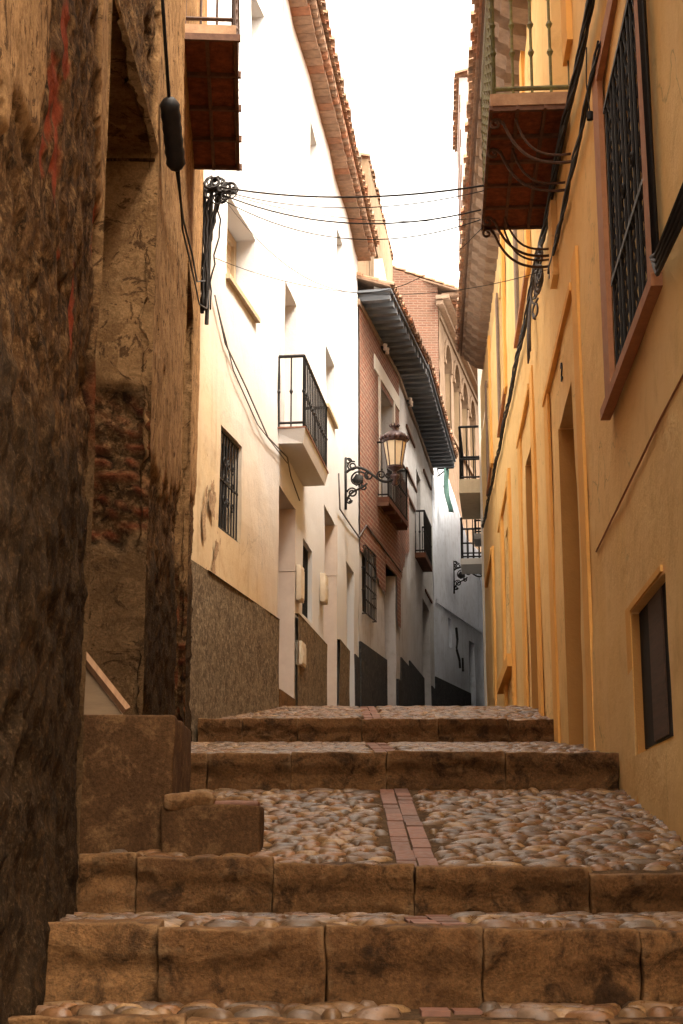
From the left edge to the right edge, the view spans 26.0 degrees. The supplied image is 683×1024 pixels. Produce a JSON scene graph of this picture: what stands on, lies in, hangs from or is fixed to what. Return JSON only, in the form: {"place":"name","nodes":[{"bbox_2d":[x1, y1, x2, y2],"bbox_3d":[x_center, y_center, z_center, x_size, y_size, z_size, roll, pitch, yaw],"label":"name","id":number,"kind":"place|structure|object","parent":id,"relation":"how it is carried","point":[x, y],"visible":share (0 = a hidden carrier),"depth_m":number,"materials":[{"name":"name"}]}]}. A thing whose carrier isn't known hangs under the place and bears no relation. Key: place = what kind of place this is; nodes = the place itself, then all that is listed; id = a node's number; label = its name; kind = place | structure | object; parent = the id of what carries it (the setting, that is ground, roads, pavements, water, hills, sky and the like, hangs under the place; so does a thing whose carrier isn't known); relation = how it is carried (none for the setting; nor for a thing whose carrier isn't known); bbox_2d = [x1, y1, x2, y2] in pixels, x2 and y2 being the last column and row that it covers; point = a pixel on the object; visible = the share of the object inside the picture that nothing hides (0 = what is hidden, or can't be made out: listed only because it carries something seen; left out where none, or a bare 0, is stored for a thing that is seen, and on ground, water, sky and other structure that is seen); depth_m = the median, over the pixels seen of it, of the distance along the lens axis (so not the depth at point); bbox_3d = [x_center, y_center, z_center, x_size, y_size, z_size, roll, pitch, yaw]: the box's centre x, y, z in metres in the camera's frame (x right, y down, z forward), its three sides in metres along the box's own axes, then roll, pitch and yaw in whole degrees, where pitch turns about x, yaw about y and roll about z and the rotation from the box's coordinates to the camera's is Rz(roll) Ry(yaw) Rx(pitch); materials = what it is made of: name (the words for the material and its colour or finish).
{"place":"outdoors","nodes":[
{"label":"outdoors","id":0,"kind":"place"},
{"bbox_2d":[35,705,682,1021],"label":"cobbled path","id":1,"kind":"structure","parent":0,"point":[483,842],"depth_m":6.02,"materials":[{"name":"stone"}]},
{"bbox_2d":[326,0,473,286],"label":"sky","id":2,"kind":"structure","parent":0,"point":[398,59],"materials":[{"name":"white"}]},
{"bbox_2d":[174,709,682,1023],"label":"ground","id":3,"kind":"structure","parent":0,"point":[384,840],"depth_m":5.87,"materials":[{"name":"stone"}]},
{"bbox_2d":[0,0,241,1023],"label":"old house","id":4,"kind":"structure","parent":3,"relation":"on","point":[99,350],"depth_m":5.34,"materials":[{"name":"brown stone"}]},
{"bbox_2d":[160,0,209,308],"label":"cable splice","id":5,"kind":"object","parent":4,"relation":"attached to","point":[173,140],"visible":1,"depth_m":7.62,"materials":[{"name":"black rubber"}]},
{"bbox_2d":[200,175,238,324],"bbox_3d":[-1.118,-2.368,13.281,0.369,1.411,0.205,0,-13,0],"label":"cable tangle","id":6,"kind":"object","parent":4,"relation":"attached to","point":[209,212],"visible":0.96,"depth_m":13.34,"materials":[{"name":"black metal"}]},
{"bbox_2d":[218,193,480,223],"bbox_3d":[-0.002,-2.656,12.634,2.635,0.810,0.013,-8,-15,31],"label":"cable","id":7,"kind":"object","parent":6,"relation":"attached to","point":[352,222],"visible":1,"depth_m":12.54,"materials":[{"name":"black rubber"}]},
{"bbox_2d":[218,197,480,239],"bbox_3d":[0.002,-2.595,12.671,2.589,0.829,0.009,-7,-15,29],"label":"cable","id":8,"kind":"object","parent":6,"relation":"hanging from","point":[353,238],"visible":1,"depth_m":12.53,"materials":[{"name":"black rubber"}]},
{"bbox_2d":[222,192,477,221],"bbox_3d":[0.005,-2.653,12.735,2.546,0.805,0.006,-7,-15,27],"label":"cable","id":9,"kind":"object","parent":6,"relation":"attached to","point":[348,218],"visible":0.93,"depth_m":12.69,"materials":[{"name":"black rubber"}]},
{"bbox_2d":[222,195,481,292],"bbox_3d":[0.033,-2.414,12.730,2.500,1.212,0.006,-6,-14,25],"label":"cable","id":10,"kind":"object","parent":6,"relation":"attached to","point":[355,292],"visible":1,"depth_m":12.54,"materials":[{"name":"black rubber"}]},
{"bbox_2d":[221,190,483,207],"bbox_3d":[-0.007,-2.710,12.466,2.824,0.837,0.008,-10,-16,37],"label":"cable","id":11,"kind":"object","parent":6,"relation":"attached to","point":[356,207],"visible":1,"depth_m":12.30,"materials":[{"name":"black rubber"}]},
{"bbox_2d":[223,185,483,197],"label":"cable","id":12,"kind":"object","parent":6,"relation":"attached to","point":[448,190],"visible":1,"depth_m":12.28,"materials":[{"name":"black rubber"}]},
{"bbox_2d":[80,715,191,852],"bbox_3d":[-1.056,1.222,6.152,0.799,0.710,0.712,0,-13,0],"label":"stone block","id":13,"kind":"object","parent":3,"relation":"on","point":[136,769],"depth_m":5.84,"materials":[{"name":"brown stone"}]},
{"bbox_2d":[84,668,122,715],"bbox_3d":[-1.010,0.667,6.020,0.260,0.322,0.030,0,-13,0],"label":"board","id":14,"kind":"object","parent":13,"relation":"on","point":[98,700],"visible":0.5,"depth_m":5.98,"materials":[{"name":"beige wood"}]},
{"bbox_2d":[86,651,129,712],"bbox_3d":[-1.002,0.636,5.996,0.306,0.358,0.040,0,-13,0],"label":"lath","id":15,"kind":"object","parent":13,"relation":"on","point":[108,687],"visible":0.64,"depth_m":5.97,"materials":[{"name":"brown wood"}]},
{"bbox_2d":[160,792,262,855],"bbox_3d":[-0.508,1.296,5.896,0.392,0.342,0.375,0,-13,0],"label":"step","id":16,"kind":"object","parent":3,"relation":"on","point":[202,823],"visible":0.83,"depth_m":5.74,"materials":[{"name":"stone"}]},
{"bbox_2d":[189,0,379,741],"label":"white house","id":17,"kind":"structure","parent":3,"relation":"on","point":[261,531],"depth_m":16.78,"materials":[{"name":"paint"}]},
{"bbox_2d":[218,429,238,540],"bbox_3d":[-1.142,-0.248,14.121,0.143,0.960,0.800,-2,-13,10],"label":"window","id":18,"kind":"structure","parent":17,"relation":"in","point":[224,504],"depth_m":14.18,"materials":[{"name":"black metal"}]},
{"bbox_2d":[226,228,236,280],"bbox_3d":[-1.240,-2.563,14.963,0.070,0.810,1.110,-2,-13,10],"label":"window","id":19,"kind":"structure","parent":17,"relation":"in","point":[231,243],"depth_m":15.43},
{"bbox_2d":[214,295,299,500],"bbox_3d":[-0.795,-1.074,15.628,0.094,0.963,4.254,-2,-13,9],"label":"facade cable","id":20,"kind":"object","parent":17,"relation":"attached to","point":[230,356],"visible":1,"depth_m":14.77,"materials":[{"name":"black rubber"}]},
{"bbox_2d":[296,565,304,602],"bbox_3d":[-0.477,0.848,17.434,0.080,0.420,0.260,-2,-13,7],"label":"meter box","id":21,"kind":"object","parent":17,"relation":"attached to","point":[300,583],"visible":1,"depth_m":17.33,"materials":[{"name":"beige paint"}]},
{"bbox_2d":[296,641,305,667],"bbox_3d":[-0.465,1.664,17.279,0.095,0.281,0.350,-2,-13,6],"label":"meter box","id":22,"kind":"object","parent":17,"relation":"attached to","point":[302,654],"visible":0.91,"depth_m":17.13,"materials":[{"name":"beige paint"}]},
{"bbox_2d":[302,545,307,618],"bbox_3d":[-0.479,0.866,18.288,0.018,0.926,0.820,-2,-13,6],"label":"window","id":23,"kind":"structure","parent":17,"relation":"in","point":[305,553],"depth_m":18.56,"materials":[{"name":"black metal"}]},
{"bbox_2d":[320,573,327,604],"bbox_3d":[-0.222,1.020,19.596,0.090,0.380,0.300,-2,-13,6],"label":"meter box","id":24,"kind":"object","parent":17,"relation":"attached to","point":[323,589],"visible":1,"depth_m":19.47,"materials":[{"name":"beige paint"}]},
{"bbox_2d":[345,422,409,509],"bbox_3d":[0.548,-0.713,22.621,1.003,1.324,0.471,0,-13,0],"label":"street lamp","id":25,"kind":"object","parent":17,"relation":"attached to","point":[394,440],"visible":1,"depth_m":22.60,"materials":[{"name":"black metal"}]},
{"bbox_2d":[7,1013,682,1023],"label":"stone step","id":26,"kind":"object","parent":3,"relation":"on","point":[28,1018],"visible":0.98,"depth_m":3.57,"materials":[{"name":"brown stone"}]},
{"bbox_2d":[44,920,682,1008],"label":"stone step","id":27,"kind":"object","parent":3,"relation":"on","point":[447,965],"visible":0.73,"depth_m":3.97,"materials":[{"name":"brown stone"}]},
{"bbox_2d":[197,718,553,743],"bbox_3d":[0.330,1.862,12.389,3.067,0.275,0.177,0,-13,0],"label":"stone step","id":28,"kind":"object","parent":3,"relation":"on","point":[368,730],"visible":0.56,"depth_m":12.35,"materials":[{"name":"brown stone"}]},
{"bbox_2d":[357,152,393,288],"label":"cream house","id":29,"kind":"structure","parent":3,"relation":"on","point":[380,265],"depth_m":28.39,"materials":[{"name":"beige paint"}]},
{"bbox_2d":[77,852,682,915],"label":"stone step","id":30,"kind":"object","parent":3,"relation":"on","point":[119,882],"visible":0.66,"depth_m":5.18,"materials":[{"name":"brown stone"}]},
{"bbox_2d":[191,750,618,789],"bbox_3d":[0.263,1.435,8.055,2.493,0.269,0.171,0,-13,0],"label":"stone step","id":31,"kind":"object","parent":3,"relation":"on","point":[412,770],"visible":0.61,"depth_m":8.01,"materials":[{"name":"brown stone"}]},
{"bbox_2d":[356,272,457,707],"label":"brick house","id":32,"kind":"structure","parent":3,"relation":"on","point":[396,632],"depth_m":27.95,"materials":[{"name":"grey paint"}]},
{"bbox_2d":[361,545,376,621],"bbox_3d":[0.412,1.226,25.110,0.201,1.170,0.960,-3,-13,11],"label":"window","id":33,"kind":"structure","parent":32,"relation":"in","point":[369,559],"depth_m":25.18,"materials":[{"name":"black metal"}]},
{"bbox_2d":[338,473,400,571],"bbox_3d":[0.473,0.459,25.013,0.174,0.524,7.039,-2,-13,9],"label":"facade cable","id":34,"kind":"object","parent":32,"relation":"attached to","point":[365,525],"visible":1,"depth_m":23.87,"materials":[{"name":"black rubber"}]},
{"bbox_2d":[381,343,388,353],"bbox_3d":[0.813,-3.029,27.457,0.109,0.140,0.320,-3,-13,11],"label":"insulator","id":35,"kind":"object","parent":32,"relation":"attached to","point":[385,348],"visible":1,"depth_m":27.34,"materials":[{"name":"ceramic"}]},
{"bbox_2d":[407,397,412,406],"bbox_3d":[1.422,-2.281,30.686,0.110,0.140,0.320,-2,-13,8],"label":"insulator","id":36,"kind":"object","parent":32,"relation":"attached to","point":[409,402],"visible":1,"depth_m":30.57,"materials":[{"name":"ceramic"}]},
{"bbox_2d":[360,706,482,1016],"bbox_3d":[0.280,1.847,10.191,0.160,2.335,15.290,0,-13,0],"label":"brick gutter","id":37,"kind":"object","parent":3,"relation":"on","point":[420,852],"visible":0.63,"depth_m":6.12,"materials":[{"name":"red brick"}]},
{"bbox_2d":[393,265,480,662],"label":"arcade house","id":38,"kind":"structure","parent":3,"relation":"on","point":[433,315],"depth_m":45.79,"materials":[{"name":"stone"}]},
{"bbox_2d":[431,468,484,705],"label":"pale blue house","id":39,"kind":"structure","parent":3,"relation":"on","point":[458,652],"depth_m":38.02,"materials":[{"name":"paint"}]},
{"bbox_2d":[437,467,453,512],"bbox_3d":[2.620,-0.670,37.196,0.430,1.401,0.108,-3,-13,11],"label":"hanging banner","id":40,"kind":"object","parent":39,"relation":"attached to","point":[446,488],"visible":0.81,"depth_m":37.18,"materials":[{"name":"green fabric"}]},
{"bbox_2d":[453,561,481,593],"bbox_3d":[3.281,1.673,38.214,0.797,0.861,0.053,-2,-13,7],"label":"lamp bracket","id":41,"kind":"object","parent":39,"relation":"attached to","point":[460,575],"visible":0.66,"depth_m":38.22,"materials":[{"name":"black metal"}]},
{"bbox_2d":[458,369,486,705],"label":"building","id":42,"kind":"structure","parent":3,"relation":"on","point":[471,497],"depth_m":31.61,"materials":[{"name":"white paint"}]},
{"bbox_2d":[452,0,682,840],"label":"yellow house","id":43,"kind":"structure","parent":3,"relation":"on","point":[583,550],"depth_m":9.73,"materials":[{"name":"paint"}]},
{"bbox_2d":[215,258,547,294],"bbox_3d":[0.284,-2.112,12.796,3.028,0.612,0.006,-5,-14,19],"label":"cable","id":44,"kind":"object","parent":43,"relation":"attached to","point":[384,294],"visible":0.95,"depth_m":12.68,"materials":[{"name":"black rubber"}]},
{"bbox_2d":[481,0,600,528],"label":"wall cable bundle","id":45,"kind":"object","parent":43,"relation":"attached to","point":[535,285],"depth_m":10.96,"materials":[{"name":"black rubber"}]},
{"bbox_2d":[586,47,592,120],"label":"cable","id":46,"kind":"object","parent":45,"relation":"hanging from","point":[589,114],"depth_m":8.21,"materials":[{"name":"black metal"}]},
{"bbox_2d":[560,363,562,381],"bbox_3d":[1.666,-1.066,11.209,0.012,0.138,0.086,-1,-13,3],"label":"house number","id":47,"kind":"object","parent":43,"relation":"attached to","point":[561,367],"visible":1,"depth_m":11.19,"materials":[{"name":"black metal"}]},
{"bbox_2d":[603,0,646,364],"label":"window","id":48,"kind":"structure","parent":43,"relation":"in","point":[623,240],"depth_m":7.49,"materials":[{"name":"black metal"}]},
{"bbox_2d":[639,582,673,748],"bbox_3d":[1.471,0.726,6.896,0.020,0.680,1.055,-1,-13,4],"label":"basement window","id":49,"kind":"structure","parent":43,"relation":"in","point":[655,664],"depth_m":6.86,"materials":[{"name":"brown wood"}]},
{"bbox_2d":[637,0,682,275],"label":"cable drop","id":50,"kind":"object","parent":43,"relation":"attached to","point":[661,248],"visible":1,"depth_m":6.34,"materials":[{"name":"black rubber"}]}
]}

